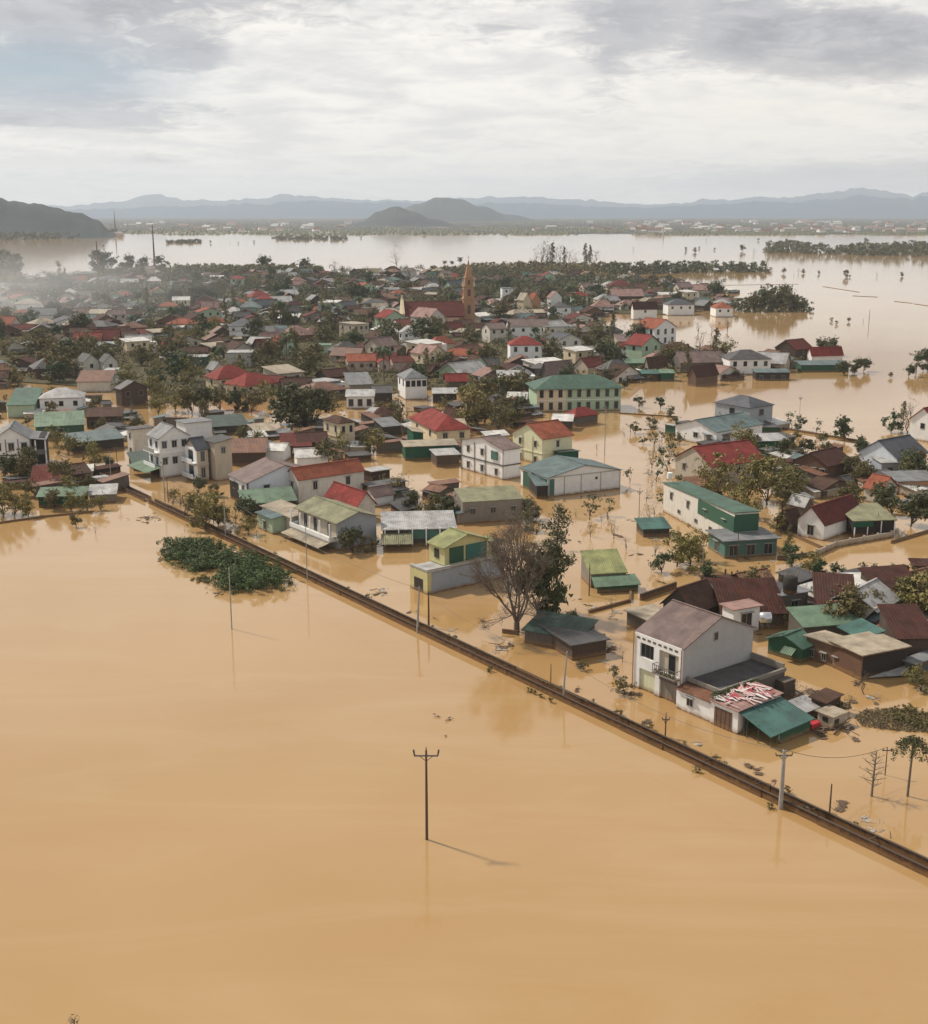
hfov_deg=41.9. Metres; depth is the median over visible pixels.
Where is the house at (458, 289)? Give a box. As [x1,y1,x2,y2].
[446,288,461,291]
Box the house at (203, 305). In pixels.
[200,301,219,309]
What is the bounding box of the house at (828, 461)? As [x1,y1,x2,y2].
[791,446,850,477]
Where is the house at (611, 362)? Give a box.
[595,359,640,375]
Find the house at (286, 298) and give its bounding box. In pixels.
[269,296,292,301]
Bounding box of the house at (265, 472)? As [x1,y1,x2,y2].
[227,457,302,500]
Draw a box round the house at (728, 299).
[715,297,738,302]
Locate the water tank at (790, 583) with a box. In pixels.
[782,575,797,593]
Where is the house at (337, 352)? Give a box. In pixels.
[329,346,364,363]
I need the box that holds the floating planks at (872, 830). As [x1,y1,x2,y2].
[866,825,884,832]
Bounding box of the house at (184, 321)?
[165,318,198,330]
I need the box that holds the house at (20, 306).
[12,303,43,310]
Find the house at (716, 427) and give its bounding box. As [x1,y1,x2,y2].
[673,411,763,442]
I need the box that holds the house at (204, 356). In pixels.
[185,354,209,366]
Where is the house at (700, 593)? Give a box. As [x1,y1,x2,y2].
[659,578,718,612]
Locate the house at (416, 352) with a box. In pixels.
[410,343,446,363]
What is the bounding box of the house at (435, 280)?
[428,278,445,286]
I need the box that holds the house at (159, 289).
[149,287,167,296]
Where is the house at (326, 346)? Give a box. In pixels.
[313,343,331,354]
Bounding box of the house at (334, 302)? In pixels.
[318,300,341,305]
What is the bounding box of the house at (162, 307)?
[156,302,179,312]
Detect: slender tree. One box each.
[38,285,44,301]
[141,286,144,299]
[141,287,153,315]
[218,280,222,296]
[221,297,231,318]
[223,310,227,326]
[229,287,236,306]
[289,330,300,362]
[318,279,324,292]
[324,286,328,299]
[324,313,331,329]
[422,347,431,376]
[437,276,442,294]
[479,384,488,422]
[491,279,496,293]
[504,321,513,341]
[543,284,548,298]
[548,242,555,263]
[561,247,566,262]
[574,318,581,337]
[582,243,588,261]
[587,245,592,262]
[608,312,616,337]
[682,343,692,376]
[709,328,721,349]
[782,525,793,560]
[898,401,908,421]
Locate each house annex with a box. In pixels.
[705,527,781,558]
[870,456,899,470]
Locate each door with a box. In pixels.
[188,449,192,460]
[189,464,193,475]
[304,513,306,526]
[313,517,316,530]
[549,479,553,495]
[660,680,677,703]
[668,655,675,674]
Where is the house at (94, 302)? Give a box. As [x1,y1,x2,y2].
[83,297,103,305]
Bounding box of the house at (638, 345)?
[624,333,662,357]
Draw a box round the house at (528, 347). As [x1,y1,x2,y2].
[507,336,541,358]
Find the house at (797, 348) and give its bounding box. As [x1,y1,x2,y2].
[774,338,811,359]
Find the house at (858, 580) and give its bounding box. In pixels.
[846,572,865,585]
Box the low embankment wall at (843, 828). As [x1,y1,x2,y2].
[93,472,927,877]
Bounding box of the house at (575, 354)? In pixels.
[562,346,598,362]
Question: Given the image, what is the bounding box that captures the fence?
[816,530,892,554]
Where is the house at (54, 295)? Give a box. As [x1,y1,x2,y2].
[48,291,65,299]
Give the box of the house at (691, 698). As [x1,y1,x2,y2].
[675,681,719,721]
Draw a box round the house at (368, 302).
[362,299,391,307]
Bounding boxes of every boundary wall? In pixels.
[0,511,92,523]
[502,629,518,634]
[588,599,629,612]
[619,412,676,416]
[629,590,631,602]
[640,582,676,600]
[767,522,823,547]
[776,551,816,559]
[783,427,866,441]
[891,529,927,543]
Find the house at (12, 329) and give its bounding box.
[4,324,28,336]
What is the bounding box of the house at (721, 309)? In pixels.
[710,302,732,316]
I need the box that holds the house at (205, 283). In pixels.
[204,280,227,286]
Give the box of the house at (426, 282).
[416,280,433,286]
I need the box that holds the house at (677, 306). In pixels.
[663,298,694,315]
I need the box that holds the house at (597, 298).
[593,294,605,301]
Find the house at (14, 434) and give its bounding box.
[0,420,49,468]
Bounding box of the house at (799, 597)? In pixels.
[778,585,811,615]
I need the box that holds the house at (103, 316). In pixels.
[92,313,124,322]
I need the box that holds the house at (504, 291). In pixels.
[500,287,517,297]
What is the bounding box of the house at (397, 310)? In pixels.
[377,308,399,312]
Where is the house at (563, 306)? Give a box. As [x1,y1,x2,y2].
[548,302,570,317]
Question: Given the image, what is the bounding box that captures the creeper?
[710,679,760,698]
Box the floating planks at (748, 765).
[744,762,763,774]
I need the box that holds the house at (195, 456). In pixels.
[181,436,209,479]
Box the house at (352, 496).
[324,481,377,513]
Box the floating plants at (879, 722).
[855,707,927,732]
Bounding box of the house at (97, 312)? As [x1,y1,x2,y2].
[87,309,110,315]
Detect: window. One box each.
[8,442,14,450]
[20,442,26,448]
[56,428,63,436]
[161,441,166,448]
[163,457,168,464]
[171,440,176,447]
[172,456,177,463]
[200,450,205,461]
[200,466,206,477]
[221,446,226,453]
[262,519,266,529]
[313,480,318,489]
[346,475,351,484]
[348,399,353,405]
[358,399,362,405]
[367,399,371,405]
[411,380,415,386]
[434,548,438,557]
[443,432,448,438]
[459,431,464,437]
[470,507,476,513]
[480,448,483,455]
[490,506,496,512]
[493,467,497,475]
[510,505,516,511]
[539,403,543,409]
[540,390,543,397]
[549,390,552,397]
[549,402,552,409]
[558,390,562,397]
[558,402,562,409]
[567,402,571,409]
[577,389,580,396]
[586,389,590,396]
[595,401,599,408]
[596,389,599,396]
[605,389,608,396]
[614,389,618,395]
[614,401,617,408]
[641,643,653,659]
[681,462,685,469]
[684,695,693,707]
[712,538,718,551]
[714,631,718,640]
[729,407,734,412]
[729,544,739,555]
[740,611,753,625]
[746,543,756,554]
[759,409,763,415]
[763,542,773,553]
[791,598,800,606]
[807,524,814,535]
[809,648,814,657]
[819,651,826,661]
[920,423,924,428]
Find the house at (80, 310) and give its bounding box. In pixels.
[75,307,97,313]
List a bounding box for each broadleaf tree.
[0,305,12,315]
[0,321,11,339]
[0,335,12,356]
[0,450,18,475]
[0,475,17,513]
[0,481,35,516]
[1,360,24,384]
[3,250,23,271]
[5,352,20,361]
[6,281,26,290]
[9,444,35,469]
[11,454,36,476]
[16,496,34,516]
[18,447,39,466]
[18,477,38,494]
[20,331,29,341]
[22,306,39,323]
[23,336,49,359]
[26,327,55,350]
[32,347,55,359]
[38,359,69,381]
[40,332,61,352]
[41,352,76,381]
[43,324,63,334]
[43,488,60,508]
[44,384,55,392]
[44,400,58,411]
[44,424,66,445]
[45,299,64,310]
[46,458,83,486]
[47,342,73,360]
[54,428,80,454]
[56,336,79,362]
[57,472,79,488]
[59,277,76,288]
[62,489,80,509]
[63,298,76,305]
[65,310,92,326]
[66,359,84,377]
[67,334,101,356]
[69,514,82,526]
[72,345,88,362]
[74,492,97,511]
[75,436,101,460]
[78,330,101,348]
[79,473,97,485]
[84,395,101,407]
[86,447,107,465]
[88,245,119,271]
[88,346,107,359]
[90,290,111,305]
[92,491,107,510]
[93,416,110,428]
[96,344,115,356]
[102,454,114,464]
[108,334,122,354]
[114,362,136,381]
[117,253,135,268]
[124,313,138,323]
[128,415,144,426]
[129,346,147,356]
[130,345,152,364]
[135,254,149,265]
[142,341,158,361]
[142,373,166,395]
[144,318,153,326]
[145,366,166,393]
[145,393,169,414]
[146,298,159,312]
[150,254,169,265]
[151,357,167,370]
[152,336,179,364]
[158,386,188,410]
[160,324,175,340]
[162,351,188,379]
[163,286,182,301]
[163,333,174,343]
[165,487,179,501]
[173,328,189,348]
[174,486,205,515]
[175,306,184,315]
[175,347,198,370]
[176,386,205,411]
[177,369,193,384]
[178,300,187,315]
[181,357,203,377]
[184,280,206,303]
[184,320,203,338]
[184,492,226,530]
[190,270,203,283]
[191,384,219,409]
[191,475,208,492]
[192,313,214,336]
[195,398,211,417]
[197,491,233,526]
[204,285,218,298]
[205,382,229,409]
[207,483,224,495]
[209,317,219,329]
[211,279,224,288]
[215,505,236,524]
[224,383,249,410]
[232,354,251,371]
[232,510,261,534]
[233,495,260,517]
[234,425,249,437]
[241,312,266,336]
[241,384,270,413]
[247,271,258,283]
[247,349,270,363]
[249,428,265,437]
[253,337,281,361]
[255,254,271,264]
[255,355,277,373]
[256,379,281,400]
[260,277,271,288]
[264,267,276,279]
[266,300,284,320]
[267,387,297,424]
[269,281,284,295]
[269,374,323,429]
[271,335,285,358]
[278,305,299,325]
[281,276,293,288]
[284,326,303,342]
[290,346,323,376]
[293,294,302,300]
[297,257,314,266]
[298,385,337,425]
[301,342,321,353]
[303,341,326,364]
[313,324,337,342]
[313,437,342,461]
[314,318,331,334]
[319,314,337,329]
[320,290,330,299]
[320,308,338,329]
[330,431,348,449]
[333,273,345,285]
[334,525,362,552]
[338,331,347,341]
[341,330,364,343]
[345,327,362,342]
[346,281,370,298]
[348,312,368,320]
[351,312,370,322]
[355,284,370,297]
[355,430,373,450]
[362,271,376,281]
[363,426,389,453]
[365,306,379,319]
[371,285,383,297]
[374,317,390,330]
[375,323,397,339]
[383,397,404,412]
[386,476,403,487]
[389,321,404,338]
[390,409,405,423]
[396,292,405,302]
[398,281,413,291]
[401,488,419,506]
[406,314,443,338]
[408,290,419,300]
[409,360,429,379]
[417,293,427,300]
[421,492,439,510]
[428,316,449,330]
[430,350,454,367]
[431,321,446,336]
[433,295,446,300]
[435,492,459,513]
[438,394,454,409]
[441,285,457,300]
[453,376,494,426]
[454,375,477,401]
[459,403,483,424]
[461,324,472,336]
[462,327,481,343]
[462,348,476,359]
[465,414,478,423]
[471,374,499,395]
[474,285,490,295]
[475,341,498,357]
[476,399,494,423]
[487,299,508,317]
[487,404,514,429]
[490,363,506,372]
[490,372,517,395]
[490,395,511,410]
[495,274,512,287]
[498,295,516,306]
[499,367,533,391]
[499,395,521,409]
[501,402,529,427]
[509,528,572,612]
[510,286,524,297]
[514,393,532,407]
[520,509,538,530]
[521,494,542,519]
[531,331,545,346]
[538,280,558,302]
[541,327,552,337]
[541,336,564,357]
[546,304,559,318]
[550,314,560,319]
[557,287,565,297]
[557,361,578,374]
[563,325,579,335]
[564,290,582,305]
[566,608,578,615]
[571,294,587,307]
[581,334,597,345]
[586,319,601,338]
[587,281,606,296]
[587,333,627,362]
[589,320,609,341]
[593,336,623,353]
[602,366,613,379]
[621,378,628,388]
[625,318,647,339]
[633,394,645,406]
[644,272,660,286]
[647,549,673,572]
[652,348,670,363]
[653,395,665,408]
[661,273,674,288]
[662,339,684,358]
[662,530,704,566]
[668,289,686,300]
[669,523,704,571]
[678,529,712,560]
[692,451,752,499]
[699,559,716,577]
[705,279,724,294]
[717,336,738,352]
[729,421,759,445]
[729,483,763,509]
[731,444,785,497]
[738,566,768,577]
[742,290,761,309]
[748,453,795,504]
[753,434,763,447]
[760,283,782,309]
[766,472,805,508]
[768,283,792,309]
[769,509,787,533]
[772,434,792,454]
[776,463,806,489]
[779,540,802,566]
[781,464,791,476]
[786,290,801,308]
[790,469,810,490]
[793,414,806,428]
[795,438,818,454]
[800,550,825,572]
[809,557,827,571]
[816,336,829,346]
[818,441,833,449]
[821,581,869,619]
[822,335,838,346]
[827,561,846,572]
[833,359,851,374]
[833,413,853,440]
[833,479,867,502]
[841,454,863,477]
[843,270,850,276]
[849,356,864,373]
[849,460,876,479]
[853,459,877,476]
[854,436,869,452]
[862,358,873,370]
[867,586,884,602]
[869,480,894,498]
[871,481,906,513]
[881,408,904,431]
[890,484,927,526]
[890,581,919,603]
[893,573,925,602]
[894,455,917,469]
[894,566,927,611]
[899,446,927,469]
[901,570,927,615]
[901,662,925,685]
[903,362,917,376]
[909,348,927,371]
[909,504,927,520]
[909,671,927,692]
[917,448,926,458]
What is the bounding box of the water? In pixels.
[0,231,927,1023]
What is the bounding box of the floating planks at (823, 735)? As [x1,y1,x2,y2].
[818,731,831,739]
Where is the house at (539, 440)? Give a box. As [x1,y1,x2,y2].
[511,419,574,462]
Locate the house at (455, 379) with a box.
[443,373,467,388]
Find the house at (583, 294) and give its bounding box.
[569,291,588,305]
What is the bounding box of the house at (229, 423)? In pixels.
[206,413,247,435]
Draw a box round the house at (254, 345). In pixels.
[251,338,272,354]
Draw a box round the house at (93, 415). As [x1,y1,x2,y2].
[85,407,124,428]
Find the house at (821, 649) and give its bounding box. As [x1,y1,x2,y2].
[803,630,842,665]
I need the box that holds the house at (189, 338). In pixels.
[172,333,200,347]
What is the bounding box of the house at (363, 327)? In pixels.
[339,321,369,339]
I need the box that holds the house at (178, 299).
[172,296,189,310]
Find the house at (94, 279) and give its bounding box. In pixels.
[87,277,101,284]
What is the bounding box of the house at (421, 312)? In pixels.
[410,306,445,326]
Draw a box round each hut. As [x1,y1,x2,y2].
[0,400,6,411]
[1,475,29,480]
[1,479,29,488]
[23,408,44,418]
[32,478,62,497]
[48,409,70,411]
[77,406,87,414]
[85,394,102,403]
[85,398,93,406]
[85,474,107,485]
[87,464,93,474]
[93,463,121,475]
[96,472,129,490]
[99,400,112,406]
[106,423,128,426]
[118,429,126,440]
[123,409,138,418]
[129,414,141,419]
[152,414,164,425]
[164,417,187,425]
[203,409,224,414]
[213,430,226,435]
[243,430,268,437]
[246,419,254,426]
[253,417,264,422]
[267,431,279,439]
[277,428,290,432]
[291,426,314,431]
[310,418,323,425]
[315,426,323,430]
[328,448,344,460]
[341,441,366,451]
[343,451,372,461]
[351,418,362,425]
[355,425,369,438]
[358,420,373,432]
[359,411,380,421]
[375,433,397,446]
[376,438,401,452]
[388,499,416,510]
[392,485,409,497]
[396,490,420,502]
[402,422,410,433]
[413,405,434,411]
[416,407,442,412]
[420,490,437,500]
[423,483,453,501]
[427,478,460,488]
[445,486,472,497]
[447,401,467,407]
[454,509,472,523]
[470,427,485,434]
[480,430,509,438]
[493,394,502,400]
[513,420,538,428]
[514,405,534,411]
[514,411,532,420]
[532,411,543,417]
[533,404,539,410]
[676,420,690,423]
[697,440,721,444]
[698,574,736,587]
[730,567,774,577]
[758,446,777,452]
[760,450,770,457]
[762,423,781,432]
[765,417,790,429]
[769,450,797,460]
[776,458,793,466]
[776,566,811,584]
[776,581,782,587]
[780,432,796,442]
[788,453,802,458]
[788,694,820,716]
[798,465,828,483]
[799,581,812,590]
[800,492,815,500]
[801,485,838,498]
[808,591,813,602]
[808,688,844,707]
[814,705,848,727]
[817,443,844,451]
[834,474,856,484]
[842,566,865,572]
[856,476,868,489]
[867,613,879,621]
[874,469,890,474]
[896,482,927,495]
[910,566,927,575]
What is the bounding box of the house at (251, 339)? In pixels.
[246,336,272,343]
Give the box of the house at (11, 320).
[0,316,21,324]
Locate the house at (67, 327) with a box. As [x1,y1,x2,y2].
[61,322,99,335]
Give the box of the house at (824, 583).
[812,572,854,604]
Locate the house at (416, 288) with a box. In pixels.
[409,287,424,290]
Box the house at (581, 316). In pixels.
[563,312,592,323]
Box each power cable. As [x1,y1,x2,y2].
[224,496,417,588]
[422,591,560,656]
[565,658,790,751]
[791,747,886,757]
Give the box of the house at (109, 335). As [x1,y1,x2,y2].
[92,328,120,343]
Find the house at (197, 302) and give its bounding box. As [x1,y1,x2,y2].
[193,299,212,305]
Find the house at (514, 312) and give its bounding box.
[502,309,527,318]
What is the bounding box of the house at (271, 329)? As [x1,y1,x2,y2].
[260,326,285,332]
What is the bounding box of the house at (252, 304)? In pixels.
[238,301,261,311]
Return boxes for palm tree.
[132,290,142,309]
[145,306,155,318]
[165,306,178,326]
[179,283,185,293]
[210,345,227,361]
[274,300,286,324]
[278,333,292,361]
[304,305,312,322]
[318,303,331,311]
[353,296,363,307]
[372,345,391,381]
[441,279,447,294]
[448,292,459,300]
[478,300,487,311]
[531,327,539,335]
[564,284,574,301]
[890,735,927,796]
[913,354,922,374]
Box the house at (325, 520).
[281,495,380,550]
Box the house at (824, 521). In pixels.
[795,494,858,540]
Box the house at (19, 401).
[5,387,43,417]
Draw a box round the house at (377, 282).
[369,280,385,285]
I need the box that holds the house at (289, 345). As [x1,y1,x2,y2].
[272,335,294,354]
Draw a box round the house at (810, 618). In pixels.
[786,603,860,633]
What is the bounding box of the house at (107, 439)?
[63,428,124,453]
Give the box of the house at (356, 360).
[344,353,376,370]
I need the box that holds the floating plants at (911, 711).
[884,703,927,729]
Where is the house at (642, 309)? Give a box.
[630,301,657,319]
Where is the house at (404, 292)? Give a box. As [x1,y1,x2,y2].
[398,291,408,298]
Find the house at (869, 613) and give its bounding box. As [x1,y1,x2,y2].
[839,602,877,619]
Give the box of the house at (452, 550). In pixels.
[409,527,503,594]
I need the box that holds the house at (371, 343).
[363,336,398,352]
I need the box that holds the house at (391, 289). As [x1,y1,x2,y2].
[383,287,404,291]
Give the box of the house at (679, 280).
[675,278,684,281]
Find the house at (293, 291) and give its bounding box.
[272,289,303,297]
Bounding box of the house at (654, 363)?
[643,355,667,370]
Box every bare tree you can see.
[457,501,554,631]
[858,750,889,796]
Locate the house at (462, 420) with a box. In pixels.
[454,418,465,424]
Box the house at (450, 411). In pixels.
[443,406,456,417]
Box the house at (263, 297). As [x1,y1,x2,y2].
[256,295,272,299]
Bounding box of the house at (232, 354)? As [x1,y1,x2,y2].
[226,350,253,366]
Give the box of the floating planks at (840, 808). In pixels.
[831,800,849,814]
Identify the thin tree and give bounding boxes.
[68,1014,77,1023]
[121,348,136,374]
[126,400,139,414]
[174,485,187,506]
[190,344,206,368]
[190,346,201,373]
[194,361,212,388]
[386,366,399,385]
[389,245,403,264]
[396,471,411,487]
[411,488,428,510]
[535,244,548,260]
[540,238,555,263]
[546,246,566,263]
[596,353,614,376]
[606,520,617,538]
[614,644,626,661]
[646,450,660,467]
[695,330,706,348]
[778,562,807,585]
[779,291,794,310]
[791,680,806,699]
[845,693,856,708]
[852,671,872,693]
[895,404,913,432]
[902,395,916,414]
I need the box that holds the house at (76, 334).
[73,332,102,340]
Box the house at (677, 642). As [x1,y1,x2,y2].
[632,599,756,703]
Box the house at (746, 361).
[720,349,770,374]
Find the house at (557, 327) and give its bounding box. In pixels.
[543,324,575,336]
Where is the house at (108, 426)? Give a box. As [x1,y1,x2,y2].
[94,423,126,429]
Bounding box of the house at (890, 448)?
[857,434,927,465]
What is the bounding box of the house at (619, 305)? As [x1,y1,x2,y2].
[615,300,631,309]
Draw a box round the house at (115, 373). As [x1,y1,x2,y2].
[104,368,119,381]
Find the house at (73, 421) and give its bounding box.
[34,410,84,439]
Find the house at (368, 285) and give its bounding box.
[359,282,378,291]
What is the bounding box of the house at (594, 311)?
[578,306,608,317]
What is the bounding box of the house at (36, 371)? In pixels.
[28,356,83,379]
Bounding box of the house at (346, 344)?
[327,341,357,357]
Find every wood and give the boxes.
[0,228,124,239]
[0,248,19,276]
[94,262,323,274]
[102,217,927,234]
[166,238,201,242]
[271,234,347,239]
[430,260,619,275]
[603,259,772,274]
[731,294,813,312]
[762,238,927,256]
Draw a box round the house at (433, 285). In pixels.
[424,283,442,288]
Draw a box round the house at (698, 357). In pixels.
[671,350,722,372]
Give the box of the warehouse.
[519,455,621,496]
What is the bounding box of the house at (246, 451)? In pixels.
[231,438,267,465]
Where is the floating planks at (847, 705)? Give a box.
[840,699,857,707]
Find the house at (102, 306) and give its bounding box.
[92,304,112,309]
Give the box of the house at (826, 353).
[806,346,843,359]
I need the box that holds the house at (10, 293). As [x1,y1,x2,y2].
[6,290,30,295]
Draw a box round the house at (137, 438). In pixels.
[124,425,153,451]
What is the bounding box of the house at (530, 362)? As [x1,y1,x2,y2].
[521,357,574,366]
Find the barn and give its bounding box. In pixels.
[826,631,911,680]
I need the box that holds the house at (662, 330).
[637,317,676,343]
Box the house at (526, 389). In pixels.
[518,378,536,394]
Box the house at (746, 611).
[719,599,763,632]
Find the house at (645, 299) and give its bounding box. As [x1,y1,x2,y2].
[634,297,650,301]
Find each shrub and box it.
[21,416,33,425]
[153,334,161,345]
[353,533,379,552]
[370,401,385,406]
[410,505,420,510]
[577,660,590,669]
[607,665,618,677]
[612,675,636,693]
[626,421,641,432]
[645,415,658,428]
[665,405,674,416]
[668,432,686,443]
[670,416,678,423]
[692,764,702,772]
[775,606,789,622]
[784,785,792,792]
[789,442,798,449]
[792,430,805,439]
[815,430,832,442]
[836,699,851,708]
[903,563,915,569]
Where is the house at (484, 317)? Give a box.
[475,312,501,322]
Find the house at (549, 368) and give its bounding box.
[539,359,575,377]
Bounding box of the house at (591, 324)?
[586,321,605,328]
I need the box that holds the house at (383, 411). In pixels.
[374,406,401,421]
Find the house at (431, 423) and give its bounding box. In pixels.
[408,408,472,442]
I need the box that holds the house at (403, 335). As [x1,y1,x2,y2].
[398,325,418,342]
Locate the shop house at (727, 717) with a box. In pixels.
[708,681,783,734]
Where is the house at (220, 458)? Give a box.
[205,434,232,480]
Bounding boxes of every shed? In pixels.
[0,362,17,382]
[10,355,38,373]
[12,324,35,333]
[36,486,89,507]
[38,315,55,319]
[42,300,62,306]
[59,297,68,303]
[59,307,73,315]
[63,297,81,304]
[69,327,89,337]
[69,462,92,485]
[74,303,93,307]
[75,314,95,318]
[77,295,90,300]
[80,290,95,295]
[88,483,117,503]
[95,342,118,350]
[103,326,130,330]
[104,301,121,306]
[104,318,122,324]
[109,296,130,301]
[112,307,126,310]
[113,299,121,304]
[119,322,147,330]
[122,303,140,309]
[123,318,155,327]
[126,310,146,318]
[126,451,148,470]
[135,328,146,333]
[145,328,175,337]
[183,346,208,353]
[190,305,200,311]
[199,341,222,351]
[201,333,223,342]
[206,336,229,341]
[209,325,229,337]
[216,342,229,354]
[229,331,248,340]
[232,311,250,319]
[237,486,297,514]
[240,307,261,314]
[243,314,269,321]
[247,422,276,432]
[254,509,285,533]
[259,499,298,529]
[262,374,286,380]
[266,442,291,460]
[279,377,312,391]
[284,292,294,299]
[284,306,301,316]
[285,301,304,308]
[292,447,329,464]
[301,381,349,401]
[302,310,321,322]
[305,294,320,304]
[306,327,316,333]
[313,284,327,289]
[314,367,349,380]
[333,306,346,314]
[341,305,361,312]
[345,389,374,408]
[354,297,371,304]
[356,340,366,348]
[360,407,378,415]
[361,478,406,490]
[362,317,372,327]
[364,466,391,481]
[365,483,395,506]
[370,302,388,308]
[372,298,387,302]
[372,416,402,436]
[378,294,397,303]
[391,301,399,307]
[397,344,405,355]
[400,438,457,460]
[402,363,439,377]
[406,426,424,439]
[422,287,437,292]
[424,292,438,297]
[429,448,460,466]
[432,387,457,402]
[436,356,465,367]
[452,328,481,337]
[467,323,483,333]
[470,366,496,380]
[476,295,493,300]
[482,299,497,307]
[483,357,500,366]
[490,318,505,323]
[496,370,521,387]
[497,362,534,373]
[504,354,529,364]
[506,392,527,403]
[521,610,598,647]
[525,309,547,317]
[525,315,542,318]
[527,473,548,498]
[530,363,542,373]
[534,368,562,378]
[537,624,610,660]
[551,414,573,430]
[554,449,579,457]
[567,318,585,324]
[570,306,582,313]
[580,549,640,592]
[583,313,600,321]
[599,354,627,362]
[604,327,623,337]
[622,358,645,368]
[623,604,661,628]
[634,517,671,536]
[638,370,659,380]
[653,294,670,297]
[657,369,674,380]
[664,423,675,434]
[665,284,673,290]
[682,476,710,490]
[693,297,709,302]
[694,299,712,310]
[700,345,726,352]
[713,294,727,300]
[739,697,814,746]
[751,433,790,449]
[752,368,790,380]
[764,348,780,351]
[773,507,800,533]
[787,493,813,514]
[790,356,796,368]
[795,360,848,371]
[806,475,849,498]
[881,470,927,494]
[902,649,927,674]
[908,558,927,569]
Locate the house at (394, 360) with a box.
[388,355,413,370]
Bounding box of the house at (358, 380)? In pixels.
[343,372,373,388]
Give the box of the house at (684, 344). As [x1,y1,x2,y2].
[663,342,694,350]
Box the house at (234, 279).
[230,276,244,287]
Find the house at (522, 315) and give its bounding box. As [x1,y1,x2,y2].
[509,313,534,318]
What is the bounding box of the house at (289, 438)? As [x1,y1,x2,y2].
[279,432,311,457]
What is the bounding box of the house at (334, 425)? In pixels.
[321,415,355,440]
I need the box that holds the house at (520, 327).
[505,318,548,338]
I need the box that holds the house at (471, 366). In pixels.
[437,360,484,379]
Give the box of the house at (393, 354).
[373,351,399,361]
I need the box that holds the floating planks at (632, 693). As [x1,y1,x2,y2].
[610,688,642,695]
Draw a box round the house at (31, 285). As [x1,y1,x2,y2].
[20,282,41,291]
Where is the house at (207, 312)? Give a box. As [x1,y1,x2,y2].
[195,307,227,319]
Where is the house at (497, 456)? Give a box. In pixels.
[460,434,522,479]
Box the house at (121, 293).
[111,291,133,299]
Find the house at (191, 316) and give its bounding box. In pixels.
[183,313,206,321]
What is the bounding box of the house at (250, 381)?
[223,372,280,396]
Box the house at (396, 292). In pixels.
[390,290,402,295]
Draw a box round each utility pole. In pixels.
[160,461,164,501]
[221,495,226,534]
[228,567,231,628]
[305,523,307,581]
[413,747,439,839]
[416,587,422,632]
[428,591,429,625]
[563,651,570,694]
[588,565,589,595]
[603,406,608,454]
[662,712,669,735]
[775,747,792,809]
[829,783,831,812]
[882,747,891,774]
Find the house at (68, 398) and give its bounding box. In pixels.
[38,387,85,410]
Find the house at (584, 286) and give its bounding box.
[578,283,594,294]
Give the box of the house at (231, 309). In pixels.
[228,307,239,315]
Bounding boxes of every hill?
[0,198,115,237]
[353,197,538,220]
[353,206,456,225]
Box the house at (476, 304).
[475,299,481,308]
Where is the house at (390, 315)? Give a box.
[373,309,408,325]
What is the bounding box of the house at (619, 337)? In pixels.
[613,334,630,343]
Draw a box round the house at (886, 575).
[857,564,920,592]
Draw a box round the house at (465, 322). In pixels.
[453,319,473,327]
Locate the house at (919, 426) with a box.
[909,407,927,441]
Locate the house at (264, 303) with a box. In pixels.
[254,299,277,308]
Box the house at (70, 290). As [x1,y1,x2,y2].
[65,288,80,296]
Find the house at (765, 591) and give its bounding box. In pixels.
[710,577,787,628]
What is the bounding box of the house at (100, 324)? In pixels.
[93,320,119,328]
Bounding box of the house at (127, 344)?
[119,337,156,356]
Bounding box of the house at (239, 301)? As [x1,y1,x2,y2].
[225,298,245,309]
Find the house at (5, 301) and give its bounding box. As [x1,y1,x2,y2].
[0,296,13,310]
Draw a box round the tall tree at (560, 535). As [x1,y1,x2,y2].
[536,503,576,581]
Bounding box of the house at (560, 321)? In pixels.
[548,319,566,323]
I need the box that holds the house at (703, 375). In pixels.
[687,363,718,386]
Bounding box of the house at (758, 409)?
[713,395,774,422]
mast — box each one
[96,241,99,275]
[152,224,155,266]
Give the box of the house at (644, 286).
[632,283,647,291]
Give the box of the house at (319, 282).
[312,280,333,286]
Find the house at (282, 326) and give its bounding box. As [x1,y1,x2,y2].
[264,325,286,328]
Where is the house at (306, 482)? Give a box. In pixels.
[287,458,365,503]
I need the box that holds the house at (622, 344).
[617,341,625,347]
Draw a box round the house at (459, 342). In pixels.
[453,340,466,347]
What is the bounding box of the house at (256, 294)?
[247,291,270,298]
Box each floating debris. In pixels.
[127,516,160,522]
[495,638,514,649]
[792,690,810,698]
[804,716,850,735]
[851,680,865,685]
[860,815,883,825]
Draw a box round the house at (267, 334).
[257,331,279,337]
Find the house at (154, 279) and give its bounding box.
[147,277,161,287]
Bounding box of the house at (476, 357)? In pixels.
[466,354,486,365]
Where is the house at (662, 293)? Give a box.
[657,292,676,294]
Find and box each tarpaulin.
[714,682,775,707]
[810,720,820,729]
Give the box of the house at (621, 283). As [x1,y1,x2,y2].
[606,280,630,292]
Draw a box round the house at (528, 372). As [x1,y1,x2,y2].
[509,365,534,379]
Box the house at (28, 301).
[14,298,43,305]
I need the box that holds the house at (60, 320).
[53,315,72,328]
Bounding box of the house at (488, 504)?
[454,485,523,522]
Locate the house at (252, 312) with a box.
[231,308,259,320]
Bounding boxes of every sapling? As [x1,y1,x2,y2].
[544,526,559,539]
[550,527,569,547]
[581,491,600,515]
[581,501,596,519]
[601,495,615,515]
[624,467,632,482]
[649,431,657,444]
[651,456,665,481]
[655,445,675,470]
[656,490,663,503]
[665,442,679,461]
[786,411,797,427]
[813,418,821,432]
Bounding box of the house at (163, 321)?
[155,314,184,327]
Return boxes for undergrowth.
[0,270,733,323]
[0,319,804,415]
[4,314,695,408]
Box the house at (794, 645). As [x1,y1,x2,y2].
[764,628,813,662]
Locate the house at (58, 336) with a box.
[53,333,75,343]

